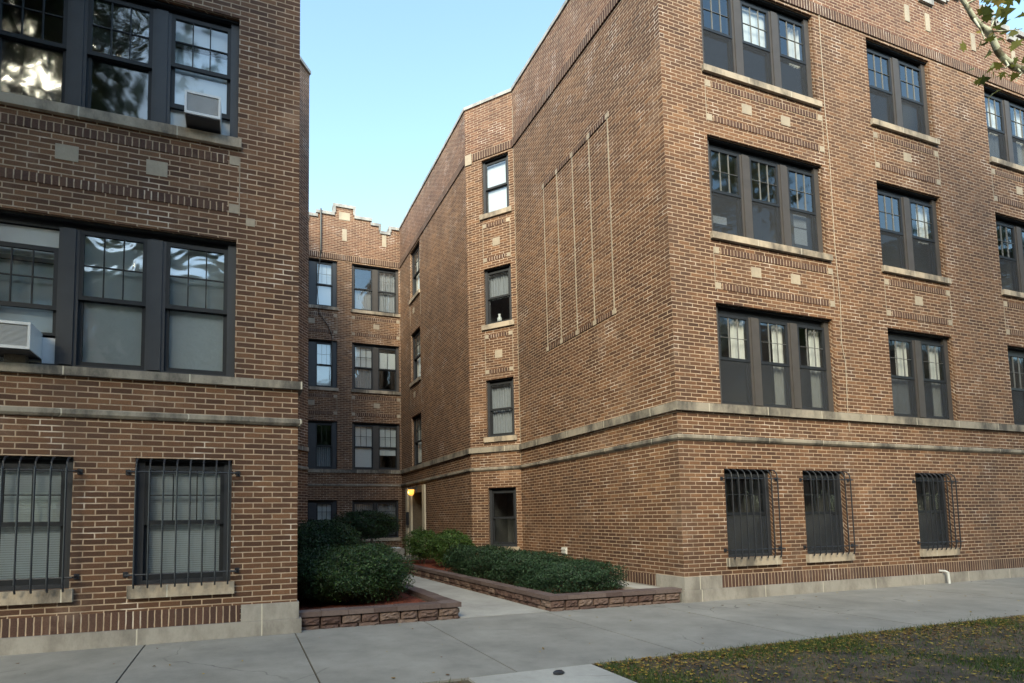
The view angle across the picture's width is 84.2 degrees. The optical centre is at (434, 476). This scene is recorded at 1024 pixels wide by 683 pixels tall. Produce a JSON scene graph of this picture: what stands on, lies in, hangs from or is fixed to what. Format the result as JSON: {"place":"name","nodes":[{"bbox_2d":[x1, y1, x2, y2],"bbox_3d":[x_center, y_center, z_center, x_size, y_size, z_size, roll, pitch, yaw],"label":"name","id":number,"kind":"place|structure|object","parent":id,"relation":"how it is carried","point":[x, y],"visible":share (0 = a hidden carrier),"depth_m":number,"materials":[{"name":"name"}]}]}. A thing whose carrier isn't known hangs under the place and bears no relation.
{"place":"outdoors","nodes":[
{"label":"outdoors","id":0,"kind":"place"},
{"bbox_2d":[0,0,310,655],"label":"apartment building","id":1,"kind":"structure","parent":0,"point":[154,291],"depth_m":6.77,"materials":[{"name":"brick"}]},
{"bbox_2d":[0,320,42,359],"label":"window air conditioner","id":2,"kind":"object","parent":1,"relation":"attached to","point":[20,338],"depth_m":6.01,"materials":[{"name":"white metal"}]},
{"bbox_2d":[0,456,73,605],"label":"window","id":3,"kind":"structure","parent":1,"relation":"in","point":[7,540],"depth_m":6.26,"materials":[{"name":"grey paint"}]},
{"bbox_2d":[0,209,235,376],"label":"window","id":4,"kind":"structure","parent":1,"relation":"in","point":[109,296],"depth_m":6.72,"materials":[{"name":"grey glass"}]},
{"bbox_2d":[0,0,241,149],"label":"window","id":5,"kind":"structure","parent":1,"relation":"in","point":[130,64],"depth_m":7.19,"materials":[{"name":"glass"}]},
{"bbox_2d":[126,459,233,598],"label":"window","id":6,"kind":"structure","parent":1,"relation":"in","point":[208,588],"depth_m":6.75,"materials":[{"name":"grey paint"}]},
{"bbox_2d":[184,89,221,134],"bbox_3d":[-2.887,-4.498,7.007,0.405,0.302,0.440,1,-5,-19],"label":"window air conditioner","id":7,"kind":"object","parent":1,"relation":"attached to","point":[202,111],"depth_m":6.83,"materials":[{"name":"white metal"}]},
{"bbox_2d":[400,557,548,617],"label":"courtyard path","id":8,"kind":"structure","parent":0,"point":[475,604],"depth_m":9.25,"materials":[{"name":"concrete"}]},
{"bbox_2d":[389,548,403,556],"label":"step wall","id":9,"kind":"structure","parent":8,"relation":"on","point":[399,551],"depth_m":20.44,"materials":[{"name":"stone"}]},
{"bbox_2d":[0,577,1023,682],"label":"sidewalk","id":10,"kind":"structure","parent":0,"point":[494,645],"depth_m":6.31,"materials":[{"name":"concrete"}]},
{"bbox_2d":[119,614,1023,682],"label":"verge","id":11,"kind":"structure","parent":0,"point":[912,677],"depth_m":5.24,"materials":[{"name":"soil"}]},
{"bbox_2d":[299,582,461,629],"bbox_3d":[-2.139,2.181,11.600,2.222,0.250,8.954,1,-5,-19],"label":"raised planter","id":12,"kind":"object","parent":11,"relation":"on","point":[433,606],"visible":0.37,"depth_m":7.45,"materials":[{"name":"reddish-brown stone block"},{"name":"mulch"}]},
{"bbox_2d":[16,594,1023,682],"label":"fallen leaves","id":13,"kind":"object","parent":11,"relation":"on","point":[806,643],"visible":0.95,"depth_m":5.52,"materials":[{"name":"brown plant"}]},
{"bbox_2d":[403,562,681,611],"bbox_3d":[1.093,2.238,12.910,2.392,0.250,9.529,1,-5,-22],"label":"raised planter","id":14,"kind":"object","parent":11,"relation":"on","point":[547,601],"visible":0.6,"depth_m":8.79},
{"bbox_2d":[297,559,624,616],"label":"mulch","id":15,"kind":"object","parent":14,"relation":"in","point":[434,564],"visible":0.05,"depth_m":8.60,"materials":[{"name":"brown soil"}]},
{"bbox_2d":[308,519,345,546],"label":"shrub","id":16,"kind":"object","parent":15,"relation":"on","point":[324,534],"visible":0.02,"depth_m":18.26,"materials":[{"name":"green plant"}]},
{"bbox_2d":[297,519,366,556],"bbox_3d":[-2.236,1.493,11.160,1.808,1.357,2.472,1,-5,-19],"label":"shrub","id":17,"kind":"object","parent":15,"relation":"on","point":[315,535],"visible":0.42,"depth_m":10.61,"materials":[{"name":"green plant"}]},
{"bbox_2d":[297,540,418,604],"bbox_3d":[-1.369,1.503,8.894,2.094,0.982,2.643,1,-5,-19],"label":"shrub","id":18,"kind":"object","parent":15,"relation":"on","point":[327,573],"visible":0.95,"depth_m":8.15,"materials":[{"name":"green plant"}]},
{"bbox_2d":[329,509,401,544],"bbox_3d":[-2.135,1.818,17.491,2.511,1.655,2.081,1,-5,-19],"label":"shrub","id":19,"kind":"object","parent":15,"relation":"on","point":[374,532],"visible":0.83,"depth_m":17.07,"materials":[{"name":"green plant"}]},
{"bbox_2d":[402,526,439,563],"bbox_3d":[-0.322,1.926,15.686,1.160,1.118,1.155,-1,-4,9],"label":"shrub","id":20,"kind":"object","parent":15,"relation":"on","point":[417,550],"visible":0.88,"depth_m":15.43,"materials":[{"name":"green plant"}]},
{"bbox_2d":[430,528,474,565],"bbox_3d":[0.485,1.828,14.407,1.216,1.102,1.420,1,-5,-19],"label":"shrub","id":21,"kind":"object","parent":15,"relation":"on","point":[446,536],"visible":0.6,"depth_m":14.19,"materials":[{"name":"green plant"}]},
{"bbox_2d":[440,543,522,577],"bbox_3d":[1.041,1.839,12.350,1.567,0.765,2.294,1,-5,-19],"label":"shrub","id":22,"kind":"object","parent":15,"relation":"on","point":[458,559],"visible":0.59,"depth_m":12.05,"materials":[{"name":"green plant"}]},
{"bbox_2d":[467,549,572,586],"bbox_3d":[1.720,1.773,11.008,1.809,0.683,2.338,1,-5,-19],"label":"shrub","id":23,"kind":"object","parent":15,"relation":"on","point":[510,557],"visible":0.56,"depth_m":10.67,"materials":[{"name":"green plant"}]},
{"bbox_2d":[499,557,629,593],"bbox_3d":[2.260,1.710,9.719,1.926,0.604,2.087,1,-5,-19],"label":"shrub","id":24,"kind":"object","parent":15,"relation":"on","point":[578,580],"visible":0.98,"depth_m":9.16,"materials":[{"name":"green plant"}]},
{"bbox_2d":[468,664,636,682],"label":"carriage walk","id":25,"kind":"structure","parent":11,"relation":"in","point":[588,673],"depth_m":4.84,"materials":[{"name":"concrete"}]},
{"bbox_2d":[553,670,564,674],"bbox_3d":[1.091,1.718,4.924,0.109,0.041,0.069,-1,-4,3],"label":"stone","id":26,"kind":"object","parent":25,"relation":"on","point":[558,672],"visible":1,"depth_m":4.90,"materials":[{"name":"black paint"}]},
{"bbox_2d":[568,578,660,589],"bbox_3d":[2.835,2.112,11.451,0.415,0.185,5.230,1,-5,-19],"label":"concrete ledge","id":27,"kind":"object","parent":11,"relation":"on","point":[634,586],"depth_m":9.56,"materials":[{"name":"grey concrete"}]},
{"bbox_2d":[308,0,1023,602],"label":"apartment building","id":28,"kind":"structure","parent":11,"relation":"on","point":[744,278],"depth_m":11.36,"materials":[{"name":"brick"}]},
{"bbox_2d":[308,420,336,468],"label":"window","id":29,"kind":"structure","parent":28,"relation":"in","point":[322,435],"depth_m":20.65,"materials":[{"name":"black glass"}]},
{"bbox_2d":[308,500,336,521],"bbox_3d":[-4.436,1.550,20.258,1.770,1.415,0.145,1,-5,-19],"label":"window","id":30,"kind":"structure","parent":28,"relation":"in","point":[317,509],"depth_m":20.43,"materials":[{"name":"black glass"}]},
{"bbox_2d":[308,339,338,390],"bbox_3d":[-4.525,-4.133,20.622,1.930,1.913,0.255,1,-5,-19],"label":"window","id":31,"kind":"structure","parent":28,"relation":"in","point":[319,351],"depth_m":20.83,"materials":[{"name":"glass"}]},
{"bbox_2d":[308,258,338,310],"bbox_3d":[-4.565,-7.190,20.852,1.930,1.922,0.255,1,-5,-19],"label":"window","id":32,"kind":"structure","parent":28,"relation":"in","point":[327,285],"depth_m":21.07,"materials":[{"name":"glass"}]},
{"bbox_2d":[351,264,399,317],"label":"window","id":33,"kind":"structure","parent":28,"relation":"in","point":[374,289],"depth_m":21.80,"materials":[{"name":"grey glass"}]},
{"bbox_2d":[352,422,399,469],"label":"window","id":34,"kind":"structure","parent":28,"relation":"in","point":[375,446],"depth_m":21.22,"materials":[{"name":"grey glass"}]},
{"bbox_2d":[351,343,400,394],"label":"window","id":35,"kind":"structure","parent":28,"relation":"in","point":[375,368],"depth_m":21.45,"materials":[{"name":"grey glass"}]},
{"bbox_2d":[352,500,400,541],"bbox_3d":[-2.225,1.634,20.992,1.860,1.530,0.311,1,-5,-19],"label":"window","id":36,"kind":"structure","parent":28,"relation":"in","point":[391,506],"depth_m":21.08,"materials":[{"name":"black glass"}]},
{"bbox_2d":[409,243,419,304],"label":"window","id":37,"kind":"structure","parent":28,"relation":"in","point":[415,254],"depth_m":20.44,"materials":[{"name":"glass"}]},
{"bbox_2d":[409,328,420,386],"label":"window","id":38,"kind":"structure","parent":28,"relation":"in","point":[416,336],"depth_m":20.24,"materials":[{"name":"grey glass"}]},
{"bbox_2d":[413,413,421,465],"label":"window","id":39,"kind":"structure","parent":28,"relation":"in","point":[417,419],"depth_m":20.02,"materials":[{"name":"grey glass"}]},
{"bbox_2d":[479,153,511,220],"bbox_3d":[1.661,-7.819,15.139,0.920,1.687,0.255,-3,-5,30],"label":"window","id":40,"kind":"structure","parent":28,"relation":"in","point":[495,170],"depth_m":15.23,"materials":[{"name":"glass"}]},
{"bbox_2d":[481,264,514,330],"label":"window","id":41,"kind":"structure","parent":28,"relation":"in","point":[498,279],"depth_m":15.09,"materials":[{"name":"black glass"}]},
{"bbox_2d":[484,377,516,442],"bbox_3d":[1.755,-1.743,14.707,0.920,1.659,0.313,-3,-5,30],"label":"window","id":42,"kind":"structure","parent":28,"relation":"in","point":[500,392],"depth_m":14.81,"materials":[{"name":"grey glass"}]},
{"bbox_2d":[489,487,519,550],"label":"window","id":43,"kind":"structure","parent":28,"relation":"in","point":[503,511],"depth_m":15.21,"materials":[{"name":"black glass"}]},
{"bbox_2d":[724,469,781,566],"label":"window","id":44,"kind":"structure","parent":28,"relation":"in","point":[764,560],"depth_m":9.66,"materials":[{"name":"grey paint"}]},
{"bbox_2d":[700,0,822,108],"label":"window","id":45,"kind":"structure","parent":28,"relation":"in","point":[749,43],"depth_m":10.65,"materials":[{"name":"glass"}]},
{"bbox_2d":[707,137,832,261],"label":"window","id":46,"kind":"structure","parent":28,"relation":"in","point":[759,199],"depth_m":10.40,"materials":[{"name":"glass"}]},
{"bbox_2d":[716,304,833,411],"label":"window","id":47,"kind":"structure","parent":28,"relation":"in","point":[767,359],"depth_m":10.16,"materials":[{"name":"grey glass"}]},
{"bbox_2d":[802,471,854,562],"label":"window","id":48,"kind":"structure","parent":28,"relation":"in","point":[810,558],"depth_m":10.24,"materials":[{"name":"grey paint"}]},
{"bbox_2d":[866,40,939,145],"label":"window","id":49,"kind":"structure","parent":28,"relation":"in","point":[897,85],"depth_m":11.89,"materials":[{"name":"glass"}]},
{"bbox_2d":[876,182,951,284],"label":"window","id":50,"kind":"structure","parent":28,"relation":"in","point":[907,219],"depth_m":11.66,"materials":[{"name":"glass"}]},
{"bbox_2d":[888,329,953,419],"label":"window","id":51,"kind":"structure","parent":28,"relation":"in","point":[919,363],"depth_m":11.44,"materials":[{"name":"grey glass"}]},
{"bbox_2d":[915,473,959,556],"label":"window","id":52,"kind":"structure","parent":28,"relation":"in","point":[923,551],"depth_m":11.23,"materials":[{"name":"black glass"}]},
{"bbox_2d":[983,86,1023,172],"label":"window","id":53,"kind":"structure","parent":28,"relation":"in","point":[1004,116],"depth_m":13.10,"materials":[{"name":"glass"}]},
{"bbox_2d":[995,214,1023,298],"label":"window","id":54,"kind":"structure","parent":28,"relation":"in","point":[1010,232],"depth_m":12.81,"materials":[{"name":"glass"}]},
{"bbox_2d":[1007,346,1023,424],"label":"window","id":55,"kind":"structure","parent":28,"relation":"in","point":[1015,355],"depth_m":12.53,"materials":[{"name":"grey glass"}]},
{"bbox_2d":[959,0,1023,96],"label":"plane tree","id":56,"kind":"object","parent":11,"relation":"on","point":[998,51],"visible":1,"depth_m":6.90,"materials":[{"name":"green plant"}]},
{"bbox_2d":[300,0,1023,230],"label":"sky","id":57,"kind":"structure","parent":0,"point":[390,81],"materials":[{"name":"blue"}]}
]}

